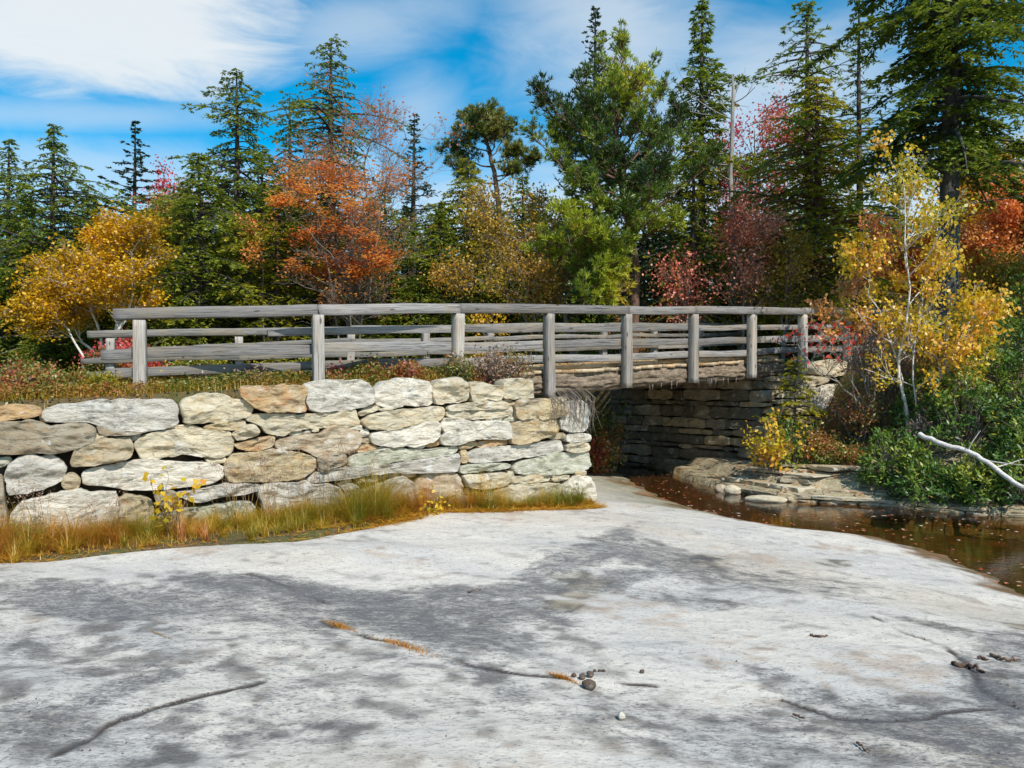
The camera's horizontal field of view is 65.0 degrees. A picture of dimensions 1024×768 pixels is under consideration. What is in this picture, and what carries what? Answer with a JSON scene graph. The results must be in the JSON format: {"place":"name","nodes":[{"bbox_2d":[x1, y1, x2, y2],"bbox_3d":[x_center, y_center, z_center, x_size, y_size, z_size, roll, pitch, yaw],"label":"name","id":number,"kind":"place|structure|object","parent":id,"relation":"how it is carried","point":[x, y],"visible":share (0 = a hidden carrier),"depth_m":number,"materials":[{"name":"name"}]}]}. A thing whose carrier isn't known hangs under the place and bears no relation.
{"place":"outdoors","nodes":[
{"label":"outdoors","id":0,"kind":"place"},
{"bbox_2d":[0,468,1023,767],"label":"bedrock","id":1,"kind":"structure","parent":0,"point":[80,642],"depth_m":5.13,"materials":[{"name":"stone"}]},
{"bbox_2d":[0,328,1023,562],"bbox_3d":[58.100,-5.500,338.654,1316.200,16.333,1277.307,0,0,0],"label":"ground","id":2,"kind":"structure","parent":0,"point":[702,470],"depth_m":14.27,"materials":[{"name":"soil"}]},
{"bbox_2d":[0,265,24,374],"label":"hemlock tree","id":3,"kind":"object","parent":2,"relation":"on","point":[3,333],"visible":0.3,"depth_m":27.71,"materials":[{"name":"green plant"}]},
{"bbox_2d":[0,139,60,357],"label":"hemlock tree","id":4,"kind":"object","parent":2,"relation":"on","point":[8,191],"visible":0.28,"depth_m":28.92,"materials":[{"name":"green plant"}]},
{"bbox_2d":[0,350,64,389],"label":"shrub","id":5,"kind":"object","parent":2,"relation":"on","point":[12,365],"visible":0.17,"depth_m":11.01,"materials":[{"name":"red plant"}]},
{"bbox_2d":[3,356,68,398],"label":"shrub","id":6,"kind":"object","parent":2,"relation":"on","point":[31,374],"visible":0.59,"depth_m":9.94,"materials":[{"name":"green plant"}]},
{"bbox_2d":[16,326,85,372],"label":"shrub","id":7,"kind":"object","parent":2,"relation":"on","point":[52,351],"visible":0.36,"depth_m":24.34,"materials":[{"name":"green plant"}]},
{"bbox_2d":[0,123,135,374],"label":"hemlock tree","id":8,"kind":"object","parent":2,"relation":"on","point":[65,199],"visible":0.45,"depth_m":26.81,"materials":[{"name":"green plant"}]},
{"bbox_2d":[39,361,98,384],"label":"shrub","id":9,"kind":"object","parent":2,"relation":"on","point":[77,375],"visible":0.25,"depth_m":10.96,"materials":[{"name":"green plant"}]},
{"bbox_2d":[0,185,155,369],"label":"hemlock tree","id":10,"kind":"object","parent":2,"relation":"on","point":[73,231],"visible":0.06,"depth_m":29.66,"materials":[{"name":"green plant"}]},
{"bbox_2d":[0,200,179,357],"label":"birch tree","id":11,"kind":"object","parent":2,"relation":"on","point":[66,285],"visible":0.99,"depth_m":21.24,"materials":[{"name":"yellow plant"}]},
{"bbox_2d":[67,295,126,369],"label":"hemlock tree","id":12,"kind":"object","parent":2,"relation":"on","point":[89,342],"visible":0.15,"depth_m":24.53,"materials":[{"name":"green plant"}]},
{"bbox_2d":[76,368,128,396],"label":"shrub","id":13,"kind":"object","parent":2,"relation":"on","point":[108,377],"visible":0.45,"depth_m":10.28,"materials":[{"name":"green plant"}]},
{"bbox_2d":[71,324,169,379],"bbox_3d":[-8.406,-0.583,17.198,1.735,1.511,1.701,0,0,17],"label":"shrub","id":14,"kind":"object","parent":2,"relation":"on","point":[128,346],"visible":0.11,"depth_m":17.12,"materials":[{"name":"red plant"}]},
{"bbox_2d":[80,120,172,269],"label":"spruce tree","id":15,"kind":"object","parent":2,"relation":"on","point":[135,173],"visible":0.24,"depth_m":39.93,"materials":[{"name":"green plant"}]},
{"bbox_2d":[121,154,216,250],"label":"maple tree","id":16,"kind":"object","parent":2,"relation":"on","point":[169,185],"visible":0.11,"depth_m":35.81,"materials":[{"name":"red plant"}]},
{"bbox_2d":[122,184,225,321],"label":"maple tree","id":17,"kind":"object","parent":2,"relation":"on","point":[160,223],"visible":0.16,"depth_m":32.21,"materials":[{"name":"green plant"}]},
{"bbox_2d":[142,465,206,535],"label":"seedling","id":18,"kind":"object","parent":2,"relation":"on","point":[175,504],"visible":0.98,"depth_m":9.25,"materials":[{"name":"yellow plant"}]},
{"bbox_2d":[153,189,220,336],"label":"hemlock tree","id":19,"kind":"object","parent":2,"relation":"on","point":[171,233],"visible":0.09,"depth_m":31.93,"materials":[{"name":"green plant"}]},
{"bbox_2d":[124,152,287,365],"bbox_3d":[-9.102,-3.411,23.637,5.008,7.027,5.198,0,0,0],"label":"hemlock tree","id":20,"kind":"object","parent":2,"relation":"on","point":[202,221],"visible":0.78,"depth_m":23.70,"materials":[{"name":"green plant"}]},
{"bbox_2d":[124,68,333,363],"bbox_3d":[-8.520,-5.055,26.163,6.540,10.305,5.886,0,0,23],"label":"hemlock tree","id":21,"kind":"object","parent":2,"relation":"on","point":[237,190],"visible":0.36,"depth_m":25.83,"materials":[{"name":"green plant"}]},
{"bbox_2d":[0,365,502,419],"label":"undergrowth","id":22,"kind":"object","parent":2,"relation":"on","point":[224,379],"visible":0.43,"depth_m":10.58,"materials":[{"name":"green plant"}]},
{"bbox_2d":[233,209,277,362],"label":"maple tree","id":23,"kind":"object","parent":2,"relation":"on","point":[258,248],"visible":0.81,"depth_m":23.09,"materials":[{"name":"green plant"}]},
{"bbox_2d":[208,148,310,339],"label":"hemlock tree","id":24,"kind":"object","parent":2,"relation":"on","point":[254,210],"visible":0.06,"depth_m":30.75,"materials":[{"name":"green plant"}]},
{"bbox_2d":[240,432,308,524],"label":"tall grass","id":25,"kind":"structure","parent":2,"relation":"on","point":[265,503],"depth_m":9.78,"materials":[{"name":"plant"}]},
{"bbox_2d":[214,185,337,376],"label":"hemlock tree","id":26,"kind":"object","parent":2,"relation":"on","point":[276,298],"visible":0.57,"depth_m":23.69,"materials":[{"name":"green plant"}]},
{"bbox_2d":[240,90,340,360],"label":"hemlock tree","id":27,"kind":"object","parent":2,"relation":"on","point":[289,143],"visible":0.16,"depth_m":29.91,"materials":[{"name":"green plant"}]},
{"bbox_2d":[0,377,596,534],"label":"retaining wall","id":28,"kind":"structure","parent":2,"relation":"on","point":[73,455],"depth_m":10.27,"materials":[{"name":"beige stone"}]},
{"bbox_2d":[543,389,601,435],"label":"trailing twigs","id":29,"kind":"object","parent":28,"relation":"hanging from","point":[574,399],"visible":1,"depth_m":12.12,"materials":[{"name":"grey plant"}]},
{"bbox_2d":[0,452,606,562],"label":"grass tussocks","id":30,"kind":"object","parent":2,"relation":"on","point":[381,503],"depth_m":9.53,"materials":[{"name":"plant"}]},
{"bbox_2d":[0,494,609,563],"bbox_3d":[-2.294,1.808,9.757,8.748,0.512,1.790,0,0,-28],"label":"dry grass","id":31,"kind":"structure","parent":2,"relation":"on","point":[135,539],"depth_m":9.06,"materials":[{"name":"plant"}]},
{"bbox_2d":[247,34,412,360],"bbox_3d":[-6.215,-5.937,28.160,6.448,12.142,6.305,0,0,0],"label":"hemlock tree","id":32,"kind":"object","parent":2,"relation":"on","point":[330,126],"visible":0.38,"depth_m":27.82,"materials":[{"name":"green plant"}]},
{"bbox_2d":[254,62,477,359],"bbox_3d":[-4.685,-4.832,24.188,7.230,8.877,6.911,0,0,0],"label":"maple tree","id":33,"kind":"object","parent":2,"relation":"on","point":[352,268],"visible":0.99,"depth_m":23.29,"materials":[{"name":"orange plant"}]},
{"bbox_2d":[342,352,392,381],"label":"shrub","id":34,"kind":"object","parent":2,"relation":"on","point":[366,365],"visible":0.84,"depth_m":11.78,"materials":[{"name":"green plant"}]},
{"bbox_2d":[312,186,454,358],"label":"hemlock tree","id":35,"kind":"object","parent":2,"relation":"on","point":[411,235],"visible":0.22,"depth_m":29.76,"materials":[{"name":"green plant"}]},
{"bbox_2d":[357,268,416,370],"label":"hemlock tree","id":36,"kind":"object","parent":2,"relation":"on","point":[395,317],"visible":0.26,"depth_m":24.08,"materials":[{"name":"green plant"}]},
{"bbox_2d":[355,271,420,358],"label":"hemlock tree","id":37,"kind":"object","parent":2,"relation":"on","point":[383,322],"visible":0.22,"depth_m":23.98,"materials":[{"name":"green plant"}]},
{"bbox_2d":[383,356,431,378],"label":"shrub","id":38,"kind":"object","parent":2,"relation":"on","point":[412,368],"visible":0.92,"depth_m":11.89,"materials":[{"name":"red plant"}]},
{"bbox_2d":[377,276,446,367],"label":"spruce tree","id":39,"kind":"object","parent":2,"relation":"on","point":[410,283],"visible":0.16,"depth_m":24.41,"materials":[{"name":"green plant"}]},
{"bbox_2d":[391,113,457,324],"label":"spruce tree","id":40,"kind":"object","parent":2,"relation":"on","point":[412,197],"visible":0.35,"depth_m":31.91,"materials":[{"name":"green plant"}]},
{"bbox_2d":[381,208,494,367],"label":"hemlock tree","id":41,"kind":"object","parent":2,"relation":"on","point":[439,317],"visible":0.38,"depth_m":24.90,"materials":[{"name":"green plant"}]},
{"bbox_2d":[434,350,480,381],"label":"shrub","id":42,"kind":"object","parent":2,"relation":"on","point":[462,370],"visible":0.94,"depth_m":12.23,"materials":[{"name":"green plant"}]},
{"bbox_2d":[411,158,528,357],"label":"hemlock tree","id":43,"kind":"object","parent":2,"relation":"on","point":[455,218],"visible":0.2,"depth_m":28.84,"materials":[{"name":"green plant"}]},
{"bbox_2d":[433,96,542,314],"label":"pine tree","id":44,"kind":"object","parent":2,"relation":"on","point":[493,126],"visible":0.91,"depth_m":32.74,"materials":[{"name":"green plant"}]},
{"bbox_2d":[465,338,530,383],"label":"shrub","id":45,"kind":"object","parent":2,"relation":"on","point":[490,368],"visible":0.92,"depth_m":12.34,"materials":[{"name":"grey plant"}]},
{"bbox_2d":[417,168,592,363],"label":"birch tree","id":46,"kind":"object","parent":2,"relation":"on","point":[540,270],"visible":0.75,"depth_m":22.72,"materials":[{"name":"yellow plant"}]},
{"bbox_2d":[481,344,538,378],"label":"shrub","id":47,"kind":"object","parent":2,"relation":"on","point":[522,365],"visible":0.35,"depth_m":12.45,"materials":[{"name":"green plant"}]},
{"bbox_2d":[474,176,566,363],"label":"hemlock tree","id":48,"kind":"object","parent":2,"relation":"on","point":[514,212],"visible":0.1,"depth_m":30.77,"materials":[{"name":"green plant"}]},
{"bbox_2d":[533,186,599,363],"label":"spruce tree","id":49,"kind":"object","parent":2,"relation":"on","point":[570,191],"visible":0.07,"depth_m":25.94,"materials":[{"name":"green plant"}]},
{"bbox_2d":[543,5,667,320],"bbox_3d":[3.477,-7.660,33.161,5.876,15.726,5.715,0,0,0],"label":"spruce tree","id":50,"kind":"object","parent":2,"relation":"on","point":[596,67],"visible":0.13,"depth_m":32.89,"materials":[{"name":"green plant"}]},
{"bbox_2d":[584,428,627,474],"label":"shrub","id":51,"kind":"object","parent":2,"relation":"on","point":[597,459],"visible":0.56,"depth_m":17.53,"materials":[{"name":"red plant"}]},
{"bbox_2d":[576,398,648,465],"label":"shrub","id":52,"kind":"object","parent":2,"relation":"on","point":[602,430],"visible":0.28,"depth_m":19.27,"materials":[{"name":"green plant"}]},
{"bbox_2d":[518,17,729,352],"bbox_3d":[3.111,-5.099,22.139,5.980,10.224,4.793,0,0,0],"label":"pine tree","id":53,"kind":"object","parent":2,"relation":"on","point":[608,259],"visible":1,"depth_m":21.50,"materials":[{"name":"green plant"}]},
{"bbox_2d":[599,200,705,360],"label":"spruce tree","id":54,"kind":"object","parent":2,"relation":"on","point":[643,251],"visible":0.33,"depth_m":24.32,"materials":[{"name":"green plant"}]},
{"bbox_2d":[642,240,717,359],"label":"maple tree","id":55,"kind":"object","parent":2,"relation":"on","point":[687,295],"visible":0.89,"depth_m":22.52,"materials":[{"name":"red plant"}]},
{"bbox_2d":[639,137,756,338],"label":"hemlock tree","id":56,"kind":"object","parent":2,"relation":"on","point":[693,210],"visible":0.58,"depth_m":23.43,"materials":[{"name":"green plant"}]},
{"bbox_2d":[636,0,763,350],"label":"hemlock tree","id":57,"kind":"object","parent":2,"relation":"on","point":[701,124],"visible":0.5,"depth_m":28.75,"materials":[{"name":"green plant"}]},
{"bbox_2d":[664,61,775,320],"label":"dead tree","id":58,"kind":"object","parent":2,"relation":"on","point":[731,152],"visible":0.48,"depth_m":25.95,"materials":[{"name":"grey wood"}]},
{"bbox_2d":[609,359,847,466],"bbox_3d":[5.886,0.882,20.383,4.954,2.936,4.857,0,0,-34],"label":"stone abutment","id":59,"kind":"object","parent":2,"relation":"on","point":[691,421],"visible":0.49,"depth_m":18.62,"materials":[{"name":"stone"}]},
{"bbox_2d":[478,356,784,394],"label":"timber bridge","id":60,"kind":"structure","parent":59,"relation":"on","point":[600,378],"depth_m":15.36,"materials":[{"name":"brown wood"}]},
{"bbox_2d":[81,322,745,378],"bbox_3d":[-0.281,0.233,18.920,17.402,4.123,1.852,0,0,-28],"label":"wooden railing","id":61,"kind":"object","parent":60,"relation":"attached to","point":[110,336],"visible":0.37,"depth_m":16.73,"materials":[{"name":"grey wood"}]},
{"bbox_2d":[101,303,923,397],"bbox_3d":[3.089,-0.728,15.525,19.651,2.312,1.218,0,0,-33],"label":"wooden railing","id":62,"kind":"object","parent":60,"relation":"attached to","point":[140,352],"visible":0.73,"depth_m":12.48,"materials":[{"name":"grey wood"}]},
{"bbox_2d":[693,186,803,356],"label":"maple tree","id":63,"kind":"object","parent":2,"relation":"on","point":[741,233],"visible":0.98,"depth_m":22.02,"materials":[{"name":"red plant"}]},
{"bbox_2d":[684,82,830,356],"bbox_3d":[8.533,-5.336,28.703,5.006,10.592,4.446,0,0,41],"label":"maple tree","id":64,"kind":"object","parent":2,"relation":"on","point":[768,130],"visible":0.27,"depth_m":28.52,"materials":[{"name":"red plant"}]},
{"bbox_2d":[725,218,840,362],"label":"maple tree","id":65,"kind":"object","parent":2,"relation":"on","point":[795,257],"visible":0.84,"depth_m":21.79,"materials":[{"name":"red plant"}]},
{"bbox_2d":[707,0,904,278],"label":"hemlock tree","id":66,"kind":"object","parent":2,"relation":"on","point":[790,70],"visible":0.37,"depth_m":28.92,"materials":[{"name":"green plant"}]},
{"bbox_2d":[681,75,937,360],"bbox_3d":[8.922,-4.587,23.891,7.330,8.816,6.646,0,0,-37],"label":"hemlock tree","id":67,"kind":"object","parent":2,"relation":"on","point":[821,207],"visible":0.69,"depth_m":23.25,"materials":[{"name":"green plant"}]},
{"bbox_2d":[772,315,874,413],"bbox_3d":[6.021,-0.342,15.512,1.453,1.946,2.190,0,0,35],"label":"blueberry shrub","id":68,"kind":"object","parent":2,"relation":"on","point":[852,342],"visible":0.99,"depth_m":15.31,"materials":[{"name":"red plant"}]},
{"bbox_2d":[803,400,860,443],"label":"shrub","id":69,"kind":"object","parent":2,"relation":"on","point":[838,428],"visible":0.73,"depth_m":16.38,"materials":[{"name":"brown plant"}]},
{"bbox_2d":[715,459,991,515],"bbox_3d":[6.030,1.823,14.551,4.726,0.636,2.504,0,0,39],"label":"rock ledge","id":70,"kind":"object","parent":2,"relation":"on","point":[794,475],"visible":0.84,"depth_m":14.33,"materials":[{"name":"beige stone"}]},
{"bbox_2d":[740,407,813,473],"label":"shrub","id":71,"kind":"object","parent":70,"relation":"on","point":[770,451],"visible":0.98,"depth_m":15.16,"materials":[{"name":"yellow plant"}]},
{"bbox_2d":[752,356,838,453],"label":"hemlock sapling","id":72,"kind":"object","parent":70,"relation":"on","point":[790,401],"visible":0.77,"depth_m":16.13,"materials":[{"name":"green plant"}]},
{"bbox_2d":[764,418,829,470],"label":"laurel bush","id":73,"kind":"object","parent":70,"relation":"on","point":[796,457],"visible":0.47,"depth_m":15.42,"materials":[{"name":"green plant"}]},
{"bbox_2d":[794,422,845,463],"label":"shrub","id":74,"kind":"object","parent":70,"relation":"on","point":[817,444],"visible":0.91,"depth_m":15.24,"materials":[{"name":"brown plant"}]},
{"bbox_2d":[822,438,879,466],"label":"shrub","id":75,"kind":"object","parent":70,"relation":"on","point":[849,452],"visible":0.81,"depth_m":15.07,"materials":[{"name":"orange plant"}]},
{"bbox_2d":[852,425,936,486],"bbox_3d":[6.705,1.278,13.965,1.416,1.154,1.294,0,0,44],"label":"laurel bush","id":76,"kind":"object","parent":70,"relation":"on","point":[883,469],"visible":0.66,"depth_m":13.88,"materials":[{"name":"green plant"}]},
{"bbox_2d":[930,440,1023,509],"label":"laurel bush","id":77,"kind":"object","parent":70,"relation":"on","point":[962,475],"visible":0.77,"depth_m":12.76,"materials":[{"name":"green plant"}]},
{"bbox_2d":[808,0,909,355],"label":"spruce tree","id":78,"kind":"object","parent":2,"relation":"on","point":[859,92],"visible":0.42,"depth_m":23.95,"materials":[{"name":"green plant"}]},
{"bbox_2d":[804,209,914,414],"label":"maple sapling","id":79,"kind":"object","parent":2,"relation":"on","point":[829,310],"visible":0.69,"depth_m":15.82,"materials":[{"name":"yellow plant"}]},
{"bbox_2d":[827,322,897,381],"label":"shrub","id":80,"kind":"object","parent":2,"relation":"on","point":[854,364],"visible":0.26,"depth_m":17.31,"materials":[{"name":"red plant"}]},
{"bbox_2d":[824,378,913,439],"bbox_3d":[6.982,0.491,15.911,1.385,1.252,1.496,0,0,-24],"label":"shrub","id":81,"kind":"object","parent":2,"relation":"on","point":[865,421],"visible":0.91,"depth_m":15.82,"materials":[{"name":"brown plant"}]},
{"bbox_2d":[840,332,918,395],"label":"shrub","id":82,"kind":"object","parent":2,"relation":"on","point":[884,347],"visible":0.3,"depth_m":16.53,"materials":[{"name":"brown plant"}]},
{"bbox_2d":[830,186,929,342],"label":"hemlock tree","id":83,"kind":"object","parent":2,"relation":"on","point":[889,212],"visible":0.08,"depth_m":26.91,"materials":[{"name":"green plant"}]},
{"bbox_2d":[840,319,951,403],"bbox_3d":[7.781,-0.466,16.142,1.949,1.736,1.560,0,0,0],"label":"shrub","id":84,"kind":"object","parent":2,"relation":"on","point":[907,371],"visible":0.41,"depth_m":16.13,"materials":[{"name":"plant"}]},
{"bbox_2d":[794,0,1023,330],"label":"spruce tree","id":85,"kind":"object","parent":2,"relation":"on","point":[948,96],"visible":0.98,"depth_m":17.96,"materials":[{"name":"green plant"}]},
{"bbox_2d":[868,224,968,314],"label":"maple tree","id":86,"kind":"object","parent":2,"relation":"on","point":[902,266],"visible":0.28,"depth_m":23.61,"materials":[{"name":"yellow plant"}]},
{"bbox_2d":[885,401,961,451],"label":"shrub","id":87,"kind":"object","parent":2,"relation":"on","point":[921,425],"visible":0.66,"depth_m":14.46,"materials":[{"name":"green plant"}]},
{"bbox_2d":[829,124,1023,441],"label":"birch sapling","id":88,"kind":"object","parent":2,"relation":"on","point":[978,302],"visible":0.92,"depth_m":14.86,"materials":[{"name":"yellow plant"}]},
{"bbox_2d":[888,363,968,430],"bbox_3d":[7.839,0.250,15.112,1.598,1.364,1.281,0,0,0],"label":"laurel bush","id":89,"kind":"object","parent":2,"relation":"on","point":[910,398],"visible":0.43,"depth_m":15.09,"materials":[{"name":"green plant"}]},
{"bbox_2d":[883,441,983,510],"bbox_3d":[6.915,1.510,13.261,1.343,1.124,1.375,0,0,-42],"label":"laurel bush","id":90,"kind":"object","parent":2,"relation":"on","point":[922,481],"visible":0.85,"depth_m":13.10,"materials":[{"name":"green plant"}]},
{"bbox_2d":[916,324,987,433],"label":"birch sapling","id":91,"kind":"object","parent":2,"relation":"on","point":[953,349],"visible":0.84,"depth_m":14.09,"materials":[{"name":"yellow plant"}]},
{"bbox_2d":[904,342,1017,454],"bbox_3d":[7.980,0.247,14.222,1.939,2.017,1.565,0,0,0],"label":"laurel bush","id":92,"kind":"object","parent":2,"relation":"on","point":[961,430],"visible":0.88,"depth_m":13.98,"materials":[{"name":"green plant"}]},
{"bbox_2d":[916,291,1023,376],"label":"laurel bush","id":93,"kind":"object","parent":2,"relation":"on","point":[1016,328],"visible":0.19,"depth_m":15.96,"materials":[{"name":"green plant"}]},
{"bbox_2d":[917,430,1023,489],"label":"fallen branch","id":94,"kind":"object","parent":2,"relation":"on","point":[990,464],"visible":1,"depth_m":12.47,"materials":[{"name":"grey wood"}]},
{"bbox_2d":[918,135,1023,284],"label":"maple tree","id":95,"kind":"object","parent":2,"relation":"on","point":[968,209],"visible":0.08,"depth_m":32.17,"materials":[{"name":"orange plant"}]},
{"bbox_2d":[957,418,1023,505],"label":"laurel bush","id":96,"kind":"object","parent":2,"relation":"on","point":[1005,450],"visible":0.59,"depth_m":12.69,"materials":[{"name":"green plant"}]},
{"bbox_2d":[960,166,1023,282],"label":"maple tree","id":97,"kind":"object","parent":2,"relation":"on","point":[1006,218],"visible":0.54,"depth_m":29.43,"materials":[{"name":"orange plant"}]},
{"bbox_2d":[960,238,1023,345],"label":"maple tree","id":98,"kind":"object","parent":2,"relation":"on","point":[992,269],"visible":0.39,"depth_m":21.77,"materials":[{"name":"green plant"}]},
{"bbox_2d":[961,328,1023,421],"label":"laurel bush","id":99,"kind":"object","parent":2,"relation":"on","point":[1005,377],"visible":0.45,"depth_m":14.41,"materials":[{"name":"green plant"}]},
{"bbox_2d":[971,382,1023,472],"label":"laurel bush","id":100,"kind":"object","parent":2,"relation":"on","point":[1017,418],"visible":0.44,"depth_m":13.29,"materials":[{"name":"green plant"}]},
{"bbox_2d":[979,254,1023,353],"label":"laurel bush","id":101,"kind":"object","parent":2,"relation":"on","point":[1019,289],"visible":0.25,"depth_m":16.95,"materials":[{"name":"green plant"}]},
{"bbox_2d":[0,0,1023,299],"label":"sky","id":102,"kind":"structure","parent":0,"point":[89,69],"materials":[{"name":"blue"}]},
{"bbox_2d":[600,460,1023,594],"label":"creek water","id":103,"kind":"structure","parent":0,"point":[984,547],"depth_m":11.98,"materials":[{"name":"brown liquid"}]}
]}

